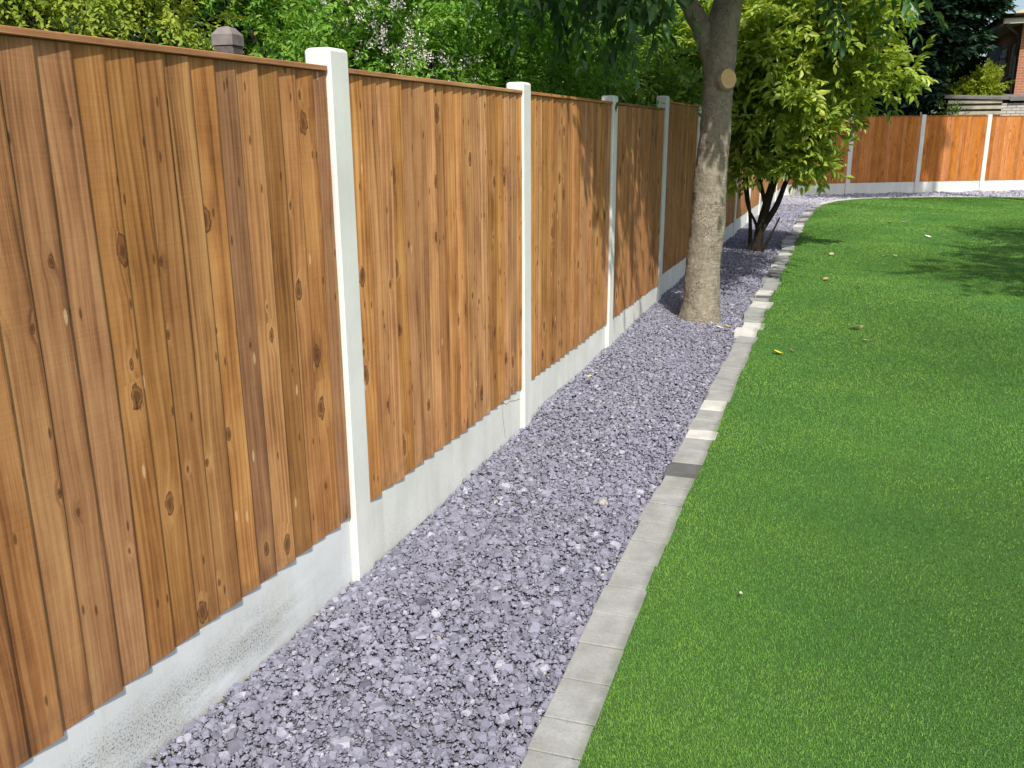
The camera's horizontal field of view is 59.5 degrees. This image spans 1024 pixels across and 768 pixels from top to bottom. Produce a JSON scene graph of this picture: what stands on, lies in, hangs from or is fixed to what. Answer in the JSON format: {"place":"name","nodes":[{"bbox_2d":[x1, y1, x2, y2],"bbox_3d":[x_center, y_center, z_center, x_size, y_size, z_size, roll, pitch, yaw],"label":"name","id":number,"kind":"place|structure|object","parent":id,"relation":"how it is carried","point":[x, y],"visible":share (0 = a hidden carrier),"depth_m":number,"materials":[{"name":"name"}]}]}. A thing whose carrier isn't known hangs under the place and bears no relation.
{"place":"outdoors","nodes":[
{"label":"outdoors","id":0,"kind":"place"},
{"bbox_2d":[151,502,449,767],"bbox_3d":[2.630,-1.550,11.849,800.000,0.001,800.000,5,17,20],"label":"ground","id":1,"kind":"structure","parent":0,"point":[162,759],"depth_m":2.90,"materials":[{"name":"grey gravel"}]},
{"bbox_2d":[0,0,222,50],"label":"background tree","id":2,"kind":"object","parent":1,"relation":"on","point":[191,17],"visible":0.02,"depth_m":6.42,"materials":[{"name":"green plant"}]},
{"bbox_2d":[0,0,301,61],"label":"golden conifer","id":3,"kind":"object","parent":1,"relation":"on","point":[28,14],"visible":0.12,"depth_m":4.38,"materials":[{"name":"green plant"}]},
{"bbox_2d":[4,0,440,74],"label":"background tree","id":4,"kind":"object","parent":1,"relation":"on","point":[221,7],"visible":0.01,"depth_m":7.66,"materials":[{"name":"green plant"}]},
{"bbox_2d":[211,26,243,54],"bbox_3d":[-1.194,-0.463,4.058,0.096,2.164,0.096,3,16,12],"label":"timber post","id":5,"kind":"object","parent":1,"relation":"on","point":[227,39],"visible":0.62,"depth_m":3.75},
{"bbox_2d":[305,47,373,581],"bbox_3d":[-0.629,-0.036,3.368,0.100,2.306,0.124,5,17,20],"label":"fence post","id":6,"kind":"object","parent":1,"relation":"on","point":[334,61],"visible":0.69,"depth_m":3.26,"materials":[{"name":"concrete"}]},
{"bbox_2d":[146,0,539,85],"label":"flowering shrub","id":7,"kind":"object","parent":1,"relation":"on","point":[339,17],"visible":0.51,"depth_m":5.99,"materials":[{"name":"green plant"}]},
{"bbox_2d":[315,0,664,109],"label":"green shrub","id":8,"kind":"object","parent":1,"relation":"on","point":[535,56],"visible":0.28,"depth_m":7.50,"materials":[{"name":"green plant"}]},
{"bbox_2d":[506,82,530,428],"bbox_3d":[0.044,-0.516,5.111,0.100,2.289,0.124,5,17,20],"label":"fence post","id":9,"kind":"object","parent":1,"relation":"on","point":[525,389],"visible":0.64,"depth_m":5.01,"materials":[{"name":"concrete"}]},
{"bbox_2d":[601,95,617,350],"bbox_3d":[0.721,-1.006,6.854,0.100,2.291,0.124,5,16,20],"label":"fence post","id":10,"kind":"object","parent":1,"relation":"on","point":[613,166],"visible":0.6,"depth_m":6.74,"materials":[{"name":"concrete"}]},
{"bbox_2d":[498,1,732,134],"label":"laurel bush","id":11,"kind":"object","parent":1,"relation":"on","point":[674,89],"visible":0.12,"depth_m":9.72,"materials":[{"name":"green plant"}]},
{"bbox_2d":[539,0,707,100],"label":"laurel bush","id":12,"kind":"object","parent":1,"relation":"on","point":[677,16],"visible":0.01,"depth_m":11.46,"materials":[{"name":"green plant"}]},
{"bbox_2d":[656,96,669,301],"bbox_3d":[1.398,-1.526,8.584,0.100,2.356,0.124,6,17,20],"label":"fence post","id":13,"kind":"object","parent":1,"relation":"on","point":[664,99],"visible":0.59,"depth_m":8.45,"materials":[{"name":"concrete"}]},
{"bbox_2d":[694,103,701,157],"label":"fence post","id":14,"kind":"object","parent":1,"relation":"on","point":[698,128],"visible":0.08,"depth_m":10.02,"materials":[{"name":"concrete"}]},
{"bbox_2d":[459,0,947,325],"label":"broadleaf tree","id":15,"kind":"object","parent":1,"relation":"on","point":[715,31],"visible":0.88,"depth_m":7.22,"materials":[{"name":"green plant"}]},
{"bbox_2d":[732,178,737,235],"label":"fence post","id":16,"kind":"object","parent":1,"relation":"on","point":[734,225],"visible":0.09,"depth_m":13.86,"materials":[{"name":"concrete"}]},
{"bbox_2d":[758,193,760,214],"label":"fence post","id":17,"kind":"object","parent":1,"relation":"on","point":[759,204],"visible":0.05,"depth_m":17.36,"materials":[{"name":"concrete"}]},
{"bbox_2d":[844,114,855,193],"bbox_3d":[8.640,-5.643,23.020,0.124,2.468,0.100,-4,16,-13],"label":"fence post","id":18,"kind":"object","parent":1,"relation":"on","point":[848,172],"visible":0.51,"depth_m":22.98,"materials":[{"name":"concrete"}]},
{"bbox_2d":[913,115,926,192],"bbox_3d":[10.640,-5.777,23.482,0.124,2.457,0.100,-3,16,-11],"label":"fence post","id":19,"kind":"object","parent":1,"relation":"on","point":[919,156],"visible":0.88,"depth_m":23.37,"materials":[{"name":"concrete"}]},
{"bbox_2d":[823,0,1018,116],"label":"dark conifer","id":20,"kind":"object","parent":1,"relation":"on","point":[957,40],"visible":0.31,"depth_m":24.99,"materials":[{"name":"green plant"}]},
{"bbox_2d":[934,98,968,115],"bbox_3d":[11.920,-6.468,24.496,1.000,2.636,1.120,5,17,20],"label":"scrubby shrub","id":21,"kind":"object","parent":1,"relation":"on","point":[955,109],"visible":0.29,"depth_m":24.20,"materials":[{"name":"green plant"}]},
{"bbox_2d":[917,19,994,116],"bbox_3d":[14.077,-10.851,33.600,8.439,7.643,5.659,5,17,20],"label":"background tree","id":22,"kind":"object","parent":1,"relation":"on","point":[957,71],"visible":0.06,"depth_m":31.78,"materials":[{"name":"green plant"}]},
{"bbox_2d":[937,57,1015,115],"bbox_3d":[13.548,-7.638,26.518,2.050,3.786,1.580,5,17,20],"label":"lime shrub","id":23,"kind":"object","parent":1,"relation":"on","point":[976,83],"visible":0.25,"depth_m":25.91,"materials":[{"name":"green plant"}]},
{"bbox_2d":[978,114,992,190],"bbox_3d":[12.540,-5.888,23.844,0.124,2.454,0.100,-4,16,-11],"label":"fence post","id":24,"kind":"object","parent":1,"relation":"on","point":[984,161],"visible":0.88,"depth_m":23.73,"materials":[{"name":"concrete"}]},
{"bbox_2d":[134,0,1023,112],"label":"sky","id":25,"kind":"structure","parent":0,"point":[1020,3],"materials":[{"name":"white"}]},
{"bbox_2d":[138,189,1023,767],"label":"gravel path","id":26,"kind":"structure","parent":0,"point":[336,693],"depth_m":3.22,"materials":[{"name":"grey gravel"}]},
{"bbox_2d":[16,518,352,767],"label":"gravel board","id":27,"kind":"object","parent":26,"relation":"on","point":[140,720],"visible":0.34,"depth_m":2.70,"materials":[{"name":"concrete"}]},
{"bbox_2d":[0,25,350,767],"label":"feather edge fence","id":28,"kind":"object","parent":27,"relation":"on","point":[174,473],"visible":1,"depth_m":2.36,"materials":[{"name":"brown wood"}]},
{"bbox_2d":[370,389,520,564],"bbox_3d":[-0.287,0.418,4.432,0.050,0.355,1.802,5,17,20],"label":"gravel board","id":29,"kind":"object","parent":26,"relation":"on","point":[411,500],"visible":0.69,"depth_m":4.19,"materials":[{"name":"concrete"}]},
{"bbox_2d":[348,68,522,500],"bbox_3d":[-0.281,-0.539,4.160,0.058,1.640,1.807,5,17,20],"label":"feather edge fence","id":30,"kind":"object","parent":29,"relation":"on","point":[437,168],"visible":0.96,"depth_m":3.94,"materials":[{"name":"brown wood"}]},
{"bbox_2d":[520,750,579,767],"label":"edging block","id":31,"kind":"structure","parent":26,"relation":"on","point":[533,759],"depth_m":2.38,"materials":[{"name":"concrete"}]},
{"bbox_2d":[527,717,592,759],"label":"edging block","id":32,"kind":"structure","parent":26,"relation":"on","point":[556,737],"depth_m":2.47,"materials":[{"name":"concrete"}]},
{"bbox_2d":[531,325,604,418],"bbox_3d":[0.387,-0.070,6.174,0.049,0.355,1.802,5,17,20],"label":"gravel board","id":33,"kind":"object","parent":26,"relation":"on","point":[549,381],"visible":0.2,"depth_m":6.00,"materials":[{"name":"concrete"}]},
{"bbox_2d":[531,91,612,378],"bbox_3d":[0.394,-1.028,5.901,0.058,1.640,1.805,5,17,20],"label":"feather edge fence","id":34,"kind":"object","parent":33,"relation":"on","point":[570,166],"visible":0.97,"depth_m":5.75,"materials":[{"name":"brown wood"}]},
{"bbox_2d":[544,678,609,726],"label":"edging block","id":35,"kind":"structure","parent":26,"relation":"on","point":[574,701],"depth_m":2.63,"materials":[{"name":"concrete"}]},
{"bbox_2d":[562,643,623,686],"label":"edging block","id":36,"kind":"structure","parent":26,"relation":"on","point":[592,664],"depth_m":2.81,"materials":[{"name":"concrete"}]},
{"bbox_2d":[578,612,635,650],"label":"edging block","id":37,"kind":"structure","parent":26,"relation":"on","point":[607,631],"depth_m":3.00,"materials":[{"name":"concrete"}]},
{"bbox_2d":[592,585,646,618],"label":"edging block","id":38,"kind":"structure","parent":26,"relation":"on","point":[619,601],"depth_m":3.19,"materials":[{"name":"concrete"}]},
{"bbox_2d":[607,562,654,589],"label":"edging block","id":39,"kind":"structure","parent":26,"relation":"on","point":[631,575],"depth_m":3.37,"materials":[{"name":"concrete"}]},
{"bbox_2d":[612,287,655,340],"bbox_3d":[1.062,-0.558,7.915,0.049,0.355,1.802,5,17,20],"label":"gravel board","id":40,"kind":"object","parent":26,"relation":"on","point":[625,319],"visible":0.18,"depth_m":7.77,"materials":[{"name":"concrete"}]},
{"bbox_2d":[613,102,664,317],"bbox_3d":[1.069,-1.516,7.644,0.058,1.640,1.804,5,17,20],"label":"feather edge fence","id":41,"kind":"object","parent":40,"relation":"on","point":[640,130],"visible":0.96,"depth_m":7.55,"materials":[{"name":"brown wood"}]},
{"bbox_2d":[619,540,665,567],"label":"edging block","id":42,"kind":"structure","parent":26,"relation":"on","point":[641,553],"depth_m":3.55,"materials":[{"name":"concrete"}]},
{"bbox_2d":[631,520,675,544],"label":"edging block","id":43,"kind":"structure","parent":26,"relation":"on","point":[652,532],"depth_m":3.74,"materials":[{"name":"concrete"}]},
{"bbox_2d":[638,503,681,524],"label":"edging block","id":44,"kind":"structure","parent":26,"relation":"on","point":[659,513],"depth_m":3.93,"materials":[{"name":"concrete"}]},
{"bbox_2d":[649,486,688,506],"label":"edging block","id":45,"kind":"structure","parent":26,"relation":"on","point":[668,496],"depth_m":4.11,"materials":[{"name":"concrete"}]},
{"bbox_2d":[661,258,685,295],"bbox_3d":[1.736,-1.080,9.646,0.049,0.425,1.802,5,17,20],"label":"gravel board","id":46,"kind":"object","parent":26,"relation":"on","point":[672,276],"visible":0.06,"depth_m":9.46,"materials":[{"name":"concrete"}]},
{"bbox_2d":[662,101,698,274],"bbox_3d":[1.743,-2.073,9.366,0.058,1.638,1.803,5,17,20],"label":"feather edge fence","id":47,"kind":"object","parent":46,"relation":"on","point":[682,139],"visible":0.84,"depth_m":9.27,"materials":[{"name":"brown wood"}]},
{"bbox_2d":[660,476,694,489],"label":"edging block","id":48,"kind":"structure","parent":26,"relation":"on","point":[677,482],"depth_m":4.27,"materials":[{"name":"concrete"}]},
{"bbox_2d":[663,462,701,478],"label":"edging block","id":49,"kind":"structure","parent":26,"relation":"on","point":[684,470],"depth_m":4.43,"materials":[{"name":"concrete"}]},
{"bbox_2d":[672,449,707,464],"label":"edging block","id":50,"kind":"structure","parent":26,"relation":"on","point":[688,456],"depth_m":4.60,"materials":[{"name":"concrete"}]},
{"bbox_2d":[679,437,710,451],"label":"edging block","id":51,"kind":"structure","parent":26,"relation":"on","point":[694,444],"depth_m":4.80,"materials":[{"name":"concrete"}]},
{"bbox_2d":[685,429,717,440],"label":"edging block","id":52,"kind":"structure","parent":26,"relation":"on","point":[702,434],"depth_m":4.95,"materials":[{"name":"concrete"}]},
{"bbox_2d":[688,419,719,431],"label":"edging block","id":53,"kind":"structure","parent":26,"relation":"on","point":[703,425],"depth_m":5.11,"materials":[{"name":"concrete"}]},
{"bbox_2d":[694,409,722,420],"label":"edging block","id":54,"kind":"structure","parent":26,"relation":"on","point":[711,415],"depth_m":5.29,"materials":[{"name":"concrete"}]},
{"bbox_2d":[700,400,726,411],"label":"edging block","id":55,"kind":"structure","parent":26,"relation":"on","point":[713,405],"depth_m":5.48,"materials":[{"name":"concrete"}]},
{"bbox_2d":[705,392,732,401],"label":"edging block","id":56,"kind":"structure","parent":26,"relation":"on","point":[719,396],"depth_m":5.67,"materials":[{"name":"concrete"}]},
{"bbox_2d":[708,383,735,392],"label":"edging block","id":57,"kind":"structure","parent":26,"relation":"on","point":[724,388],"depth_m":5.84,"materials":[{"name":"concrete"}]},
{"bbox_2d":[713,375,738,384],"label":"edging block","id":58,"kind":"structure","parent":26,"relation":"on","point":[727,380],"depth_m":6.03,"materials":[{"name":"concrete"}]},
{"bbox_2d":[723,223,732,242],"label":"gravel board","id":59,"kind":"object","parent":26,"relation":"on","point":[728,232],"visible":0.18,"depth_m":13.43,"materials":[{"name":"concrete"}]},
{"bbox_2d":[725,166,735,227],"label":"feather edge fence","id":60,"kind":"object","parent":59,"relation":"on","point":[730,205],"visible":0.17,"depth_m":13.31,"materials":[{"name":"brown wood"}]},
{"bbox_2d":[717,368,741,376],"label":"edging block","id":61,"kind":"structure","parent":26,"relation":"on","point":[729,372],"depth_m":6.22,"materials":[{"name":"concrete"}]},
{"bbox_2d":[720,361,745,369],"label":"edging block","id":62,"kind":"structure","parent":26,"relation":"on","point":[732,365],"depth_m":6.38,"materials":[{"name":"concrete"}]},
{"bbox_2d":[726,354,748,362],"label":"edging block","id":63,"kind":"structure","parent":26,"relation":"on","point":[737,358],"depth_m":6.56,"materials":[{"name":"concrete"}]},
{"bbox_2d":[729,348,750,354],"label":"edging block","id":64,"kind":"structure","parent":26,"relation":"on","point":[739,351],"depth_m":6.75,"materials":[{"name":"concrete"}]},
{"bbox_2d":[735,212,746,232],"bbox_3d":[3.760,-2.560,14.865,0.049,0.455,1.802,5,17,20],"label":"gravel board","id":65,"kind":"object","parent":26,"relation":"on","point":[741,221],"visible":0.24,"depth_m":14.87,"materials":[{"name":"concrete"}]},
{"bbox_2d":[736,116,752,218],"bbox_3d":[3.767,-3.566,14.580,0.058,1.639,1.804,5,17,20],"label":"feather edge fence","id":66,"kind":"object","parent":65,"relation":"on","point":[741,209],"visible":0.21,"depth_m":14.55,"materials":[{"name":"brown wood"}]},
{"bbox_2d":[731,343,751,348],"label":"edging block","id":67,"kind":"structure","parent":26,"relation":"on","point":[740,345],"depth_m":6.92,"materials":[{"name":"concrete"}]},
{"bbox_2d":[734,332,756,339],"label":"edging block","id":68,"kind":"structure","parent":26,"relation":"on","point":[738,334],"depth_m":7.23,"materials":[{"name":"concrete"}]},
{"bbox_2d":[735,336,757,344],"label":"edging block","id":69,"kind":"structure","parent":26,"relation":"on","point":[745,340],"depth_m":7.03,"materials":[{"name":"concrete"}]},
{"bbox_2d":[734,327,758,333],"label":"edging block","id":70,"kind":"structure","parent":26,"relation":"on","point":[742,329],"depth_m":7.36,"materials":[{"name":"concrete"}]},
{"bbox_2d":[742,322,764,329],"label":"edging block","id":71,"kind":"structure","parent":26,"relation":"on","point":[751,325],"depth_m":7.55,"materials":[{"name":"concrete"}]},
{"bbox_2d":[744,311,763,318],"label":"edging block","id":72,"kind":"structure","parent":26,"relation":"on","point":[752,314],"depth_m":7.90,"materials":[{"name":"concrete"}]},
{"bbox_2d":[743,317,764,323],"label":"edging block","id":73,"kind":"structure","parent":26,"relation":"on","point":[754,319],"depth_m":7.71,"materials":[{"name":"concrete"}]},
{"bbox_2d":[751,204,757,216],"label":"gravel board","id":74,"kind":"object","parent":26,"relation":"on","point":[754,210],"visible":0.2,"depth_m":16.90,"materials":[{"name":"concrete"}]},
{"bbox_2d":[750,174,759,208],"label":"feather edge fence","id":75,"kind":"object","parent":74,"relation":"on","point":[754,197],"visible":0.23,"depth_m":16.45,"materials":[{"name":"brown wood"}]},
{"bbox_2d":[747,307,766,311],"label":"edging block","id":76,"kind":"structure","parent":26,"relation":"on","point":[756,309],"depth_m":8.12,"materials":[{"name":"concrete"}]},
{"bbox_2d":[751,298,768,303],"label":"edging block","id":77,"kind":"structure","parent":26,"relation":"on","point":[761,299],"depth_m":8.51,"materials":[{"name":"concrete"}]},
{"bbox_2d":[749,301,773,308],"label":"edging block","id":78,"kind":"structure","parent":26,"relation":"on","point":[760,304],"depth_m":8.26,"materials":[{"name":"concrete"}]},
{"bbox_2d":[756,295,771,299],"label":"edging block","id":79,"kind":"structure","parent":26,"relation":"on","point":[762,296],"depth_m":8.71,"materials":[{"name":"concrete"}]},
{"bbox_2d":[755,290,773,297],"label":"edging block","id":80,"kind":"structure","parent":26,"relation":"on","point":[764,292],"depth_m":8.84,"materials":[{"name":"concrete"}]},
{"bbox_2d":[759,288,774,290],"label":"edging block","id":81,"kind":"structure","parent":26,"relation":"on","point":[770,289],"depth_m":9.00,"materials":[{"name":"concrete"}]},
{"bbox_2d":[761,278,779,284],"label":"edging block","id":82,"kind":"structure","parent":26,"relation":"on","point":[764,280],"depth_m":9.62,"materials":[{"name":"concrete"}]},
{"bbox_2d":[763,283,778,287],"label":"edging block","id":83,"kind":"structure","parent":26,"relation":"on","point":[771,284],"depth_m":9.31,"materials":[{"name":"concrete"}]},
{"bbox_2d":[765,275,778,277],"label":"edging block","id":84,"kind":"structure","parent":26,"relation":"on","point":[771,276],"depth_m":9.89,"materials":[{"name":"concrete"}]},
{"bbox_2d":[767,272,780,275],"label":"edging block","id":85,"kind":"structure","parent":26,"relation":"on","point":[773,273],"depth_m":10.06,"materials":[{"name":"concrete"}]},
{"bbox_2d":[768,269,783,272],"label":"edging block","id":86,"kind":"structure","parent":26,"relation":"on","point":[772,270],"depth_m":10.29,"materials":[{"name":"concrete"}]},
{"bbox_2d":[771,263,784,267],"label":"edging block","id":87,"kind":"structure","parent":26,"relation":"on","point":[772,264],"depth_m":10.69,"materials":[{"name":"concrete"}]},
{"bbox_2d":[778,253,791,255],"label":"edging block","id":88,"kind":"structure","parent":26,"relation":"on","point":[786,254],"depth_m":11.55,"materials":[{"name":"concrete"}]},
{"bbox_2d":[781,244,794,247],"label":"edging block","id":89,"kind":"structure","parent":26,"relation":"on","point":[784,245],"depth_m":12.45,"materials":[{"name":"concrete"}]},
{"bbox_2d":[656,0,937,253],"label":"evergreen shrub","id":90,"kind":"object","parent":26,"relation":"on","point":[786,69],"visible":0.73,"depth_m":10.89,"materials":[{"name":"green plant"}]},
{"bbox_2d":[787,183,844,195],"bbox_3d":[7.766,-4.870,22.975,1.702,0.513,0.049,-5,16,-15],"label":"gravel board","id":91,"kind":"object","parent":26,"relation":"on","point":[837,188],"visible":0.44,"depth_m":22.99,"materials":[{"name":"concrete"}]},
{"bbox_2d":[788,116,850,183],"bbox_3d":[7.764,-5.914,22.671,1.702,1.666,0.058,-5,16,-15],"label":"feather edge fence","id":92,"kind":"object","parent":91,"relation":"on","point":[842,169],"visible":0.08,"depth_m":22.89,"materials":[{"name":"brown wood"}]},
{"bbox_2d":[849,182,913,194],"bbox_3d":[9.645,-5.012,23.447,1.924,0.513,0.049,-4,16,-13],"label":"gravel board","id":93,"kind":"object","parent":26,"relation":"on","point":[884,187],"visible":0.58,"depth_m":23.39,"materials":[{"name":"concrete"}]},
{"bbox_2d":[850,117,921,182],"bbox_3d":[9.640,-6.057,23.142,1.930,1.665,0.058,-4,16,-13],"label":"feather edge fence","id":94,"kind":"object","parent":93,"relation":"on","point":[884,150],"visible":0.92,"depth_m":23.14,"materials":[{"name":"brown wood"}]},
{"bbox_2d":[918,181,978,192],"bbox_3d":[11.597,-5.138,23.857,1.812,0.513,0.050,-3,16,-11],"label":"gravel board","id":95,"kind":"object","parent":26,"relation":"on","point":[946,186],"visible":0.56,"depth_m":23.80,"materials":[{"name":"concrete"}]},
{"bbox_2d":[919,116,987,181],"bbox_3d":[11.592,-6.182,23.553,1.816,1.665,0.059,-3,16,-11],"label":"feather edge fence","id":96,"kind":"object","parent":95,"relation":"on","point":[953,148],"visible":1,"depth_m":23.53,"materials":[{"name":"brown wood"}]},
{"bbox_2d":[943,94,1023,180],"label":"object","id":97,"kind":"structure","parent":26,"relation":"on","point":[979,105],"depth_m":25.05,"materials":[{"name":"wood"}]},
{"bbox_2d":[983,180,1023,191],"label":"gravel board","id":98,"kind":"object","parent":26,"relation":"on","point":[998,185],"visible":0.55,"depth_m":24.11,"materials":[{"name":"concrete"}]},
{"bbox_2d":[984,115,1023,180],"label":"feather edge fence","id":99,"kind":"object","parent":98,"relation":"on","point":[1005,158],"visible":1,"depth_m":23.84,"materials":[{"name":"brown wood"}]},
{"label":"gravel board","id":100,"kind":"object","parent":26,"relation":"on","visible":0},
{"bbox_2d":[761,179,768,201],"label":"feather edge fence","id":101,"kind":"object","parent":100,"relation":"on","point":[765,184],"visible":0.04,"depth_m":18.27,"materials":[{"name":"brown wood"}]},
{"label":"gravel board","id":102,"kind":"object","parent":26,"relation":"on","visible":0},
{"bbox_2d":[777,176,782,189],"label":"feather edge fence","id":103,"kind":"object","parent":102,"relation":"on","point":[779,185],"visible":0.12,"depth_m":21.63,"materials":[{"name":"brown wood"}]},
{"bbox_2d":[550,197,1023,767],"bbox_3d":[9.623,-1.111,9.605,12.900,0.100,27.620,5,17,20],"label":"lawn","id":104,"kind":"structure","parent":0,"point":[882,603],"depth_m":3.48,"materials":[{"name":"green plant"}]},
{"bbox_2d":[981,9,1023,102],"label":"brick house","id":105,"kind":"structure","parent":0,"point":[1008,29],"depth_m":26.56,"materials":[{"name":"red brick"}]},
{"bbox_2d":[984,44,1005,65],"bbox_3d":[15.344,-10.479,28.566,0.514,0.695,0.631,-14,20,-39],"label":"window","id":106,"kind":"structure","parent":105,"relation":"attached to","point":[995,55],"depth_m":28.57,"materials":[{"name":"black glass"}]},
{"bbox_2d":[997,48,1006,82],"bbox_3d":[16.119,-10.464,29.479,0.170,1.030,1.950,5,17,20],"label":"window","id":107,"kind":"structure","parent":105,"relation":"in","point":[1003,55],"depth_m":29.55,"materials":[{"name":"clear glass"}]},
{"bbox_2d":[1004,43,1015,79],"bbox_3d":[15.253,-9.838,27.246,0.170,1.030,1.800,5,17,20],"label":"window","id":108,"kind":"structure","parent":105,"relation":"in","point":[1014,45],"depth_m":27.80,"materials":[{"name":"black glass"}]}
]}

